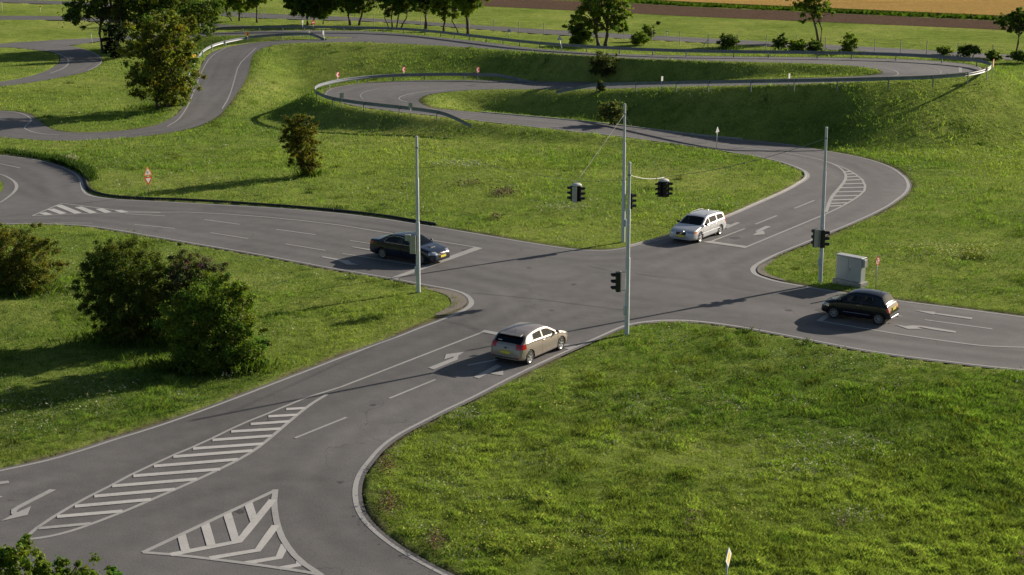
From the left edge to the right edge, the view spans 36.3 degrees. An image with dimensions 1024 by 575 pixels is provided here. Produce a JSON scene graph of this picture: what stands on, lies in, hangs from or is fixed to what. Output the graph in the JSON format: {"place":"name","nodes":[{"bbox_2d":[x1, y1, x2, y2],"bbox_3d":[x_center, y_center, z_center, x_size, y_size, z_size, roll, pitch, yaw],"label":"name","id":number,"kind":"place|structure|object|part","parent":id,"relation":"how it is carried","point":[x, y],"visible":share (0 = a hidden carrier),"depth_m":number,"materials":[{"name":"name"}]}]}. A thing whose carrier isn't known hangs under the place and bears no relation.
{"place":"outdoors","nodes":[
{"label":"outdoors","id":0,"kind":"place"},
{"bbox_2d":[0,38,99,50],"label":"loop road","id":1,"kind":"structure","parent":0,"point":[44,45],"depth_m":223.47,"materials":[{"name":"grey asphalt"}]},
{"bbox_2d":[0,46,102,85],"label":"loop road","id":2,"kind":"structure","parent":0,"point":[75,60],"depth_m":193.99,"materials":[{"name":"grey asphalt"}]},
{"bbox_2d":[0,38,357,140],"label":"serpentine road","id":3,"kind":"structure","parent":0,"point":[226,70],"depth_m":152.48,"materials":[{"name":"grey asphalt"}]},
{"bbox_2d":[120,30,357,38],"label":"serpentine road","id":4,"kind":"structure","parent":0,"point":[351,34],"depth_m":208.23,"materials":[{"name":"grey asphalt"}]},
{"bbox_2d":[324,80,532,115],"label":"serpentine road","id":5,"kind":"structure","parent":0,"point":[403,93],"depth_m":153.02,"materials":[{"name":"grey asphalt"}]},
{"bbox_2d":[0,0,1012,59],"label":"back road","id":6,"kind":"structure","parent":0,"point":[672,38],"depth_m":243.61,"materials":[{"name":"grey asphalt"}]},
{"bbox_2d":[0,0,1023,574],"bbox_3d":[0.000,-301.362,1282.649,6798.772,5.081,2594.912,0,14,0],"label":"ground","id":7,"kind":"structure","parent":0,"point":[532,18],"depth_m":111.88,"materials":[{"name":"green plant"}]},
{"bbox_2d":[0,222,69,297],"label":"bush","id":8,"kind":"object","parent":7,"relation":"on","point":[24,260],"visible":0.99,"depth_m":81.28,"materials":[{"name":"green plant"}]},
{"bbox_2d":[0,532,122,574],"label":"maple bush","id":9,"kind":"object","parent":7,"relation":"on","point":[12,562],"visible":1,"depth_m":39.77,"materials":[{"name":"green plant"}]},
{"bbox_2d":[98,15,129,58],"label":"evergreen bush","id":10,"kind":"object","parent":7,"relation":"on","point":[114,32],"visible":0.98,"depth_m":199.79,"materials":[{"name":"green plant"}]},
{"bbox_2d":[57,0,175,52],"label":"acacia tree","id":11,"kind":"object","parent":7,"relation":"on","point":[89,10],"visible":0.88,"depth_m":207.59,"materials":[{"name":"green plant"}]},
{"bbox_2d":[0,16,243,26],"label":"back road","id":12,"kind":"structure","parent":7,"relation":"on","point":[42,18],"depth_m":269.98,"materials":[{"name":"grey asphalt"}]},
{"bbox_2d":[69,229,178,343],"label":"bush","id":13,"kind":"object","parent":7,"relation":"on","point":[116,278],"visible":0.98,"depth_m":72.03,"materials":[{"name":"green plant"}]},
{"bbox_2d":[116,9,206,108],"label":"broadleaf tree","id":14,"kind":"object","parent":7,"relation":"on","point":[161,55],"visible":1,"depth_m":149.59,"materials":[{"name":"green plant"}]},
{"bbox_2d":[109,0,228,43],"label":"broadleaf tree","id":15,"kind":"object","parent":7,"relation":"on","point":[201,11],"visible":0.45,"depth_m":209.81,"materials":[{"name":"green plant"}]},
{"bbox_2d":[158,242,230,334],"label":"flowering bush","id":16,"kind":"object","parent":7,"relation":"on","point":[177,277],"visible":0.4,"depth_m":72.34,"materials":[{"name":"green plant"}]},
{"bbox_2d":[148,270,272,373],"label":"bush","id":17,"kind":"object","parent":7,"relation":"on","point":[214,335],"visible":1,"depth_m":68.25,"materials":[{"name":"green plant"}]},
{"bbox_2d":[219,0,260,20],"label":"broadleaf tree","id":18,"kind":"object","parent":7,"relation":"on","point":[238,5],"visible":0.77,"depth_m":262.15,"materials":[{"name":"green plant"}]},
{"bbox_2d":[186,33,326,80],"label":"guardrail","id":19,"kind":"object","parent":7,"relation":"on","point":[254,36],"visible":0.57,"depth_m":193.95,"materials":[{"name":"metal"}]},
{"bbox_2d":[243,0,272,22],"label":"broadleaf tree","id":20,"kind":"object","parent":7,"relation":"on","point":[255,3],"visible":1,"depth_m":258.45,"materials":[{"name":"green plant"}]},
{"bbox_2d":[274,113,323,176],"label":"young tree","id":21,"kind":"object","parent":7,"relation":"on","point":[298,140],"visible":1,"depth_m":114.71,"materials":[{"name":"green plant"}]},
{"bbox_2d":[282,0,332,24],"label":"broadleaf tree","id":22,"kind":"object","parent":7,"relation":"on","point":[314,9],"visible":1,"depth_m":254.36,"materials":[{"name":"green plant"}]},
{"bbox_2d":[323,0,331,23],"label":"broadleaf tree","id":23,"kind":"object","parent":7,"relation":"on","point":[329,13],"visible":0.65,"depth_m":256.16,"materials":[{"name":"green plant"}]},
{"bbox_2d":[328,0,377,24],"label":"broadleaf tree","id":24,"kind":"object","parent":7,"relation":"on","point":[356,6],"visible":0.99,"depth_m":253.85,"materials":[{"name":"green plant"}]},
{"bbox_2d":[373,0,413,26],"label":"broadleaf tree","id":25,"kind":"object","parent":7,"relation":"on","point":[397,7],"visible":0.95,"depth_m":249.89,"materials":[{"name":"green plant"}]},
{"bbox_2d":[408,103,412,120],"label":"guide plate","id":26,"kind":"object","parent":7,"relation":"on","point":[410,106],"visible":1,"depth_m":137.94,"materials":[{"name":"metal"}]},
{"bbox_2d":[415,136,420,292],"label":"signal pole","id":27,"kind":"object","parent":7,"relation":"on","point":[417,267],"visible":0.95,"depth_m":81.37,"materials":[{"name":"metal"}]},
{"bbox_2d":[405,234,409,240],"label":"signal box","id":28,"kind":"object","parent":27,"relation":"attached to","point":[407,237],"visible":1,"depth_m":81.51,"materials":[{"name":"metal"}]},
{"bbox_2d":[410,235,416,253],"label":"pole traffic light","id":29,"kind":"object","parent":27,"relation":"attached to","point":[413,244],"visible":1,"depth_m":81.45,"materials":[{"name":"black plastic"}]},
{"bbox_2d":[420,148,571,180],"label":"span wire","id":30,"kind":"object","parent":27,"relation":"attached to","point":[498,167],"visible":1,"depth_m":81.59,"materials":[{"name":"metal"}]},
{"bbox_2d":[567,181,584,202],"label":"hanging traffic light","id":31,"kind":"object","parent":30,"relation":"hanging from","point":[575,192],"visible":1,"depth_m":82.59,"materials":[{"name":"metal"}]},
{"bbox_2d":[577,177,661,181],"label":"span wire","id":32,"kind":"object","parent":30,"relation":"attached to","point":[615,180],"visible":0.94,"depth_m":83.25,"materials":[{"name":"metal"}]},
{"bbox_2d":[406,0,434,28],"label":"broadleaf tree","id":33,"kind":"object","parent":7,"relation":"on","point":[423,7],"visible":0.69,"depth_m":245.69,"materials":[{"name":"green plant"}]},
{"bbox_2d":[315,73,532,127],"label":"guardrail","id":34,"kind":"object","parent":7,"relation":"on","point":[399,107],"visible":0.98,"depth_m":154.24,"materials":[{"name":"metal"}]},
{"bbox_2d":[429,0,460,30],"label":"broadleaf tree","id":35,"kind":"object","parent":7,"relation":"on","point":[439,6],"visible":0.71,"depth_m":242.50,"materials":[{"name":"green plant"}]},
{"bbox_2d":[424,287,466,314],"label":"gravel verge","id":36,"kind":"structure","parent":7,"relation":"on","point":[459,299],"depth_m":80.70,"materials":[{"name":"beige gravel"}]},
{"bbox_2d":[449,0,490,33],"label":"broadleaf tree","id":37,"kind":"object","parent":7,"relation":"on","point":[466,7],"visible":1,"depth_m":236.31,"materials":[{"name":"green plant"}]},
{"bbox_2d":[0,50,1023,574],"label":"wildflowers","id":38,"kind":"object","parent":7,"relation":"on","point":[494,192],"visible":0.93,"depth_m":64.12,"materials":[{"name":"green plant"}]},
{"bbox_2d":[561,17,595,44],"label":"leafy bush","id":39,"kind":"object","parent":7,"relation":"on","point":[581,34],"visible":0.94,"depth_m":218.50,"materials":[{"name":"green plant"}]},
{"bbox_2d":[202,26,990,93],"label":"guardrail","id":40,"kind":"object","parent":7,"relation":"on","point":[837,80],"visible":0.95,"depth_m":151.80,"materials":[{"name":"metal"}]},
{"bbox_2d":[597,79,605,90],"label":"leafy bush","id":41,"kind":"object","parent":7,"relation":"on","point":[601,88],"visible":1,"depth_m":147.24,"materials":[{"name":"green plant"}]},
{"bbox_2d":[570,0,633,45],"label":"acacia tree","id":42,"kind":"object","parent":7,"relation":"on","point":[596,10],"visible":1,"depth_m":217.20,"materials":[{"name":"green plant"}]},
{"bbox_2d":[587,51,620,76],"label":"leafy bush","id":43,"kind":"object","parent":7,"relation":"on","point":[601,64],"visible":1,"depth_m":154.24,"materials":[{"name":"green plant"}]},
{"bbox_2d":[597,100,626,125],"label":"leafy bush","id":44,"kind":"object","parent":7,"relation":"on","point":[612,110],"visible":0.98,"depth_m":138.52,"materials":[{"name":"green plant"}]},
{"bbox_2d":[481,112,742,138],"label":"kerb","id":45,"kind":"structure","parent":7,"relation":"on","point":[612,124],"depth_m":139.52,"materials":[{"name":"concrete"}]},
{"bbox_2d":[621,103,626,242],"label":"signal pole","id":46,"kind":"object","parent":7,"relation":"on","point":[624,224],"visible":0.95,"depth_m":93.20,"materials":[{"name":"metal"}]},
{"bbox_2d":[577,115,623,180],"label":"span wire","id":47,"kind":"object","parent":46,"relation":"attached to","point":[601,146],"visible":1,"depth_m":87.42,"materials":[{"name":"metal"}]},
{"bbox_2d":[626,193,636,208],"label":"pole traffic light","id":48,"kind":"object","parent":46,"relation":"attached to","point":[632,200],"visible":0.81,"depth_m":93.44,"materials":[{"name":"black plastic"}]},
{"bbox_2d":[623,162,630,334],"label":"signal pole","id":49,"kind":"object","parent":7,"relation":"on","point":[627,296],"visible":0.97,"depth_m":73.34,"materials":[{"name":"metal"}]},
{"bbox_2d":[611,271,624,292],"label":"pole traffic light","id":50,"kind":"object","parent":49,"relation":"attached to","point":[617,282],"visible":1,"depth_m":73.47,"materials":[{"name":"black plastic"}]},
{"bbox_2d":[244,8,1022,59],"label":"wire fence","id":51,"kind":"object","parent":7,"relation":"on","point":[796,37],"visible":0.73,"depth_m":223.59,"materials":[{"name":"metal"}]},
{"bbox_2d":[630,31,651,45],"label":"leafy bush","id":52,"kind":"object","parent":7,"relation":"on","point":[637,38],"visible":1,"depth_m":219.81,"materials":[{"name":"green plant"}]},
{"bbox_2d":[642,23,656,38],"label":"leafy bush","id":53,"kind":"object","parent":7,"relation":"on","point":[648,31],"visible":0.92,"depth_m":226.13,"materials":[{"name":"green plant"}]},
{"bbox_2d":[649,321,696,322],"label":"gravel verge","id":54,"kind":"structure","parent":7,"relation":"on","point":[671,321],"depth_m":76.50,"materials":[{"name":"beige gravel"}]},
{"bbox_2d":[630,171,806,245],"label":"kerb","id":55,"kind":"structure","parent":7,"relation":"on","point":[791,186],"depth_m":105.40,"materials":[{"name":"concrete"}]},
{"bbox_2d":[715,33,740,48],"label":"leafy bush","id":56,"kind":"object","parent":7,"relation":"on","point":[731,40],"visible":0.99,"depth_m":214.98,"materials":[{"name":"green plant"}]},
{"bbox_2d":[725,548,731,574],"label":"priority sign","id":57,"kind":"object","parent":7,"relation":"on","point":[728,554],"visible":1,"depth_m":45.36,"materials":[{"name":"metal"}]},
{"bbox_2d":[757,259,785,280],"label":"gravel verge","id":58,"kind":"structure","parent":7,"relation":"on","point":[761,267],"depth_m":86.99,"materials":[{"name":"beige gravel"}]},
{"bbox_2d":[770,32,788,50],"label":"leafy bush","id":59,"kind":"object","parent":7,"relation":"on","point":[779,42],"visible":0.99,"depth_m":211.81,"materials":[{"name":"green plant"}]},
{"bbox_2d":[582,0,998,19],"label":"field margin","id":60,"kind":"object","parent":7,"relation":"on","point":[873,12],"visible":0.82,"depth_m":283.35,"materials":[{"name":"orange plant"}]},
{"bbox_2d":[787,38,806,50],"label":"leafy bush","id":61,"kind":"object","parent":7,"relation":"on","point":[797,45],"visible":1,"depth_m":211.39,"materials":[{"name":"green plant"}]},
{"bbox_2d":[785,0,835,41],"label":"acacia tree","id":62,"kind":"object","parent":7,"relation":"on","point":[811,7],"visible":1,"depth_m":225.09,"materials":[{"name":"green plant"}]},
{"bbox_2d":[805,37,823,50],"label":"leafy bush","id":63,"kind":"object","parent":7,"relation":"on","point":[813,44],"visible":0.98,"depth_m":210.68,"materials":[{"name":"green plant"}]},
{"bbox_2d":[818,127,827,282],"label":"signal pole","id":64,"kind":"object","parent":7,"relation":"on","point":[820,258],"visible":0.94,"depth_m":83.06,"materials":[{"name":"metal"}]},
{"bbox_2d":[668,139,822,176],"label":"span wire","id":65,"kind":"object","parent":64,"relation":"attached to","point":[744,162],"visible":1,"depth_m":83.16,"materials":[{"name":"metal"}]},
{"bbox_2d":[655,177,672,196],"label":"hanging traffic light","id":66,"kind":"object","parent":65,"relation":"hanging from","point":[663,185],"visible":1,"depth_m":84.01,"materials":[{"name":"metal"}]},
{"bbox_2d":[811,229,829,247],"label":"pole traffic light","id":67,"kind":"object","parent":64,"relation":"attached to","point":[818,237],"visible":1,"depth_m":83.11,"materials":[{"name":"black plastic"}]},
{"bbox_2d":[837,31,859,51],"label":"leafy bush","id":68,"kind":"object","parent":7,"relation":"on","point":[850,44],"visible":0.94,"depth_m":208.48,"materials":[{"name":"green plant"}]},
{"bbox_2d":[832,252,867,287],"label":"electrical cabinet","id":69,"kind":"object","parent":7,"relation":"on","point":[850,269],"visible":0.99,"depth_m":83.52,"materials":[{"name":"concrete"}]},
{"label":"door","id":70,"kind":"part","parent":69,"relation":"part of","materials":[{"name":"grey metal"}]},
{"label":"door","id":71,"kind":"part","parent":69,"relation":"part of","materials":[{"name":"metal"}]},
{"bbox_2d":[875,257,879,288],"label":"no turning sign","id":72,"kind":"object","parent":7,"relation":"on","point":[877,260],"visible":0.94,"depth_m":82.38,"materials":[{"name":"metal"}]},
{"bbox_2d":[984,49,1002,59],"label":"leafy bush","id":73,"kind":"object","parent":7,"relation":"on","point":[992,55],"visible":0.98,"depth_m":200.19,"materials":[{"name":"green plant"}]},
{"bbox_2d":[993,6,1023,50],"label":"acacia tree","id":74,"kind":"object","parent":7,"relation":"on","point":[1011,18],"visible":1,"depth_m":205.59,"materials":[{"name":"green plant"}]},
{"bbox_2d":[1005,49,1023,62],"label":"leafy bush","id":75,"kind":"object","parent":7,"relation":"on","point":[1018,54],"visible":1,"depth_m":196.25,"materials":[{"name":"green plant"}]},
{"bbox_2d":[0,139,1023,574],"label":"road","id":76,"kind":"structure","parent":0,"point":[266,479],"depth_m":71.88,"materials":[{"name":"grey asphalt"}]},
{"bbox_2d":[83,175,436,224],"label":"rubber kerb","id":77,"kind":"structure","parent":76,"relation":"on","point":[279,205],"depth_m":105.57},
{"bbox_2d":[370,231,449,263],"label":"saloon car","id":78,"kind":"object","parent":76,"relation":"on","point":[395,244],"visible":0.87,"depth_m":89.25,"materials":[{"name":"blue paint"}]},
{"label":"door","id":79,"kind":"part","parent":78,"relation":"part of","materials":[{"name":"blue paint"}]},
{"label":"side window","id":80,"kind":"part","parent":78,"relation":"part of","materials":[{"name":"black glass"}]},
{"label":"door","id":81,"kind":"part","parent":78,"relation":"part of","materials":[{"name":"blue paint"}]},
{"bbox_2d":[491,322,568,363],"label":"hatchback car","id":82,"kind":"object","parent":76,"relation":"on","point":[526,342],"visible":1,"depth_m":69.76,"materials":[{"name":"brown metal"}]},
{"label":"rear window","id":83,"kind":"part","parent":82,"relation":"part of","materials":[{"name":"black glass"}]},
{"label":"side window","id":84,"kind":"part","parent":82,"relation":"part of","materials":[{"name":"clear glass"}]},
{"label":"door","id":85,"kind":"part","parent":82,"relation":"part of","materials":[{"name":"brown metal"}]},
{"bbox_2d":[670,208,725,241],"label":"estate car","id":86,"kind":"object","parent":76,"relation":"on","point":[698,225],"visible":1,"depth_m":94.89,"materials":[{"name":"silver metal"}]},
{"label":"door","id":87,"kind":"part","parent":86,"relation":"part of","materials":[{"name":"silver metal"}]},
{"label":"door","id":88,"kind":"part","parent":86,"relation":"part of","materials":[{"name":"silver metal"}]},
{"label":"side window","id":89,"kind":"part","parent":86,"relation":"part of","materials":[{"name":"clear glass"}]},
{"bbox_2d":[821,288,898,324],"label":"hatchback car","id":90,"kind":"object","parent":76,"relation":"on","point":[879,307],"visible":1,"depth_m":76.38,"materials":[{"name":"black paint"}]},
{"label":"door","id":91,"kind":"part","parent":90,"relation":"part of","materials":[{"name":"black paint"}]},
{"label":"side window","id":92,"kind":"part","parent":90,"relation":"part of","materials":[{"name":"black glass"}]},
{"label":"rear window","id":93,"kind":"part","parent":90,"relation":"part of","materials":[{"name":"grey glass"}]},
{"bbox_2d":[437,109,741,152],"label":"serpentine road","id":94,"kind":"structure","parent":0,"point":[731,145],"depth_m":136.63,"materials":[{"name":"grey asphalt"}]},
{"bbox_2d":[358,31,829,63],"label":"serpentine road","id":95,"kind":"structure","parent":0,"point":[380,37],"depth_m":169.87,"materials":[{"name":"grey asphalt"}]},
{"bbox_2d":[533,77,832,88],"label":"serpentine road","id":96,"kind":"structure","parent":0,"point":[548,85],"depth_m":148.96,"materials":[{"name":"grey asphalt"}]},
{"bbox_2d":[369,0,1023,30],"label":"ploughed field","id":97,"kind":"structure","parent":0,"point":[757,14],"depth_m":278.59,"materials":[{"name":"soil"}]},
{"bbox_2d":[638,0,1023,17],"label":"wheat field","id":98,"kind":"structure","parent":0,"point":[974,8],"depth_m":296.51,"materials":[{"name":"yellow plant"}]},
{"bbox_2d":[823,58,981,82],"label":"serpentine road","id":99,"kind":"structure","parent":0,"point":[896,68],"depth_m":146.60,"materials":[{"name":"grey asphalt"}]},
{"label":"ground","id":100,"kind":"structure","parent":0,"visible":0},
{"bbox_2d":[144,166,151,194],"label":"warning and yield sign","id":101,"kind":"object","parent":100,"relation":"on","point":[147,173],"visible":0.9,"depth_m":108.71,"materials":[{"name":"metal"}]},
{"bbox_2d":[935,46,953,54],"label":"leafy bush","id":102,"kind":"object","parent":100,"relation":"on","point":[944,50],"visible":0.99,"depth_m":207.23,"materials":[{"name":"green plant"}]},
{"bbox_2d":[957,43,981,56],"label":"leafy bush","id":103,"kind":"object","parent":100,"relation":"on","point":[969,49],"visible":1,"depth_m":203.24,"materials":[{"name":"green plant"}]}
]}

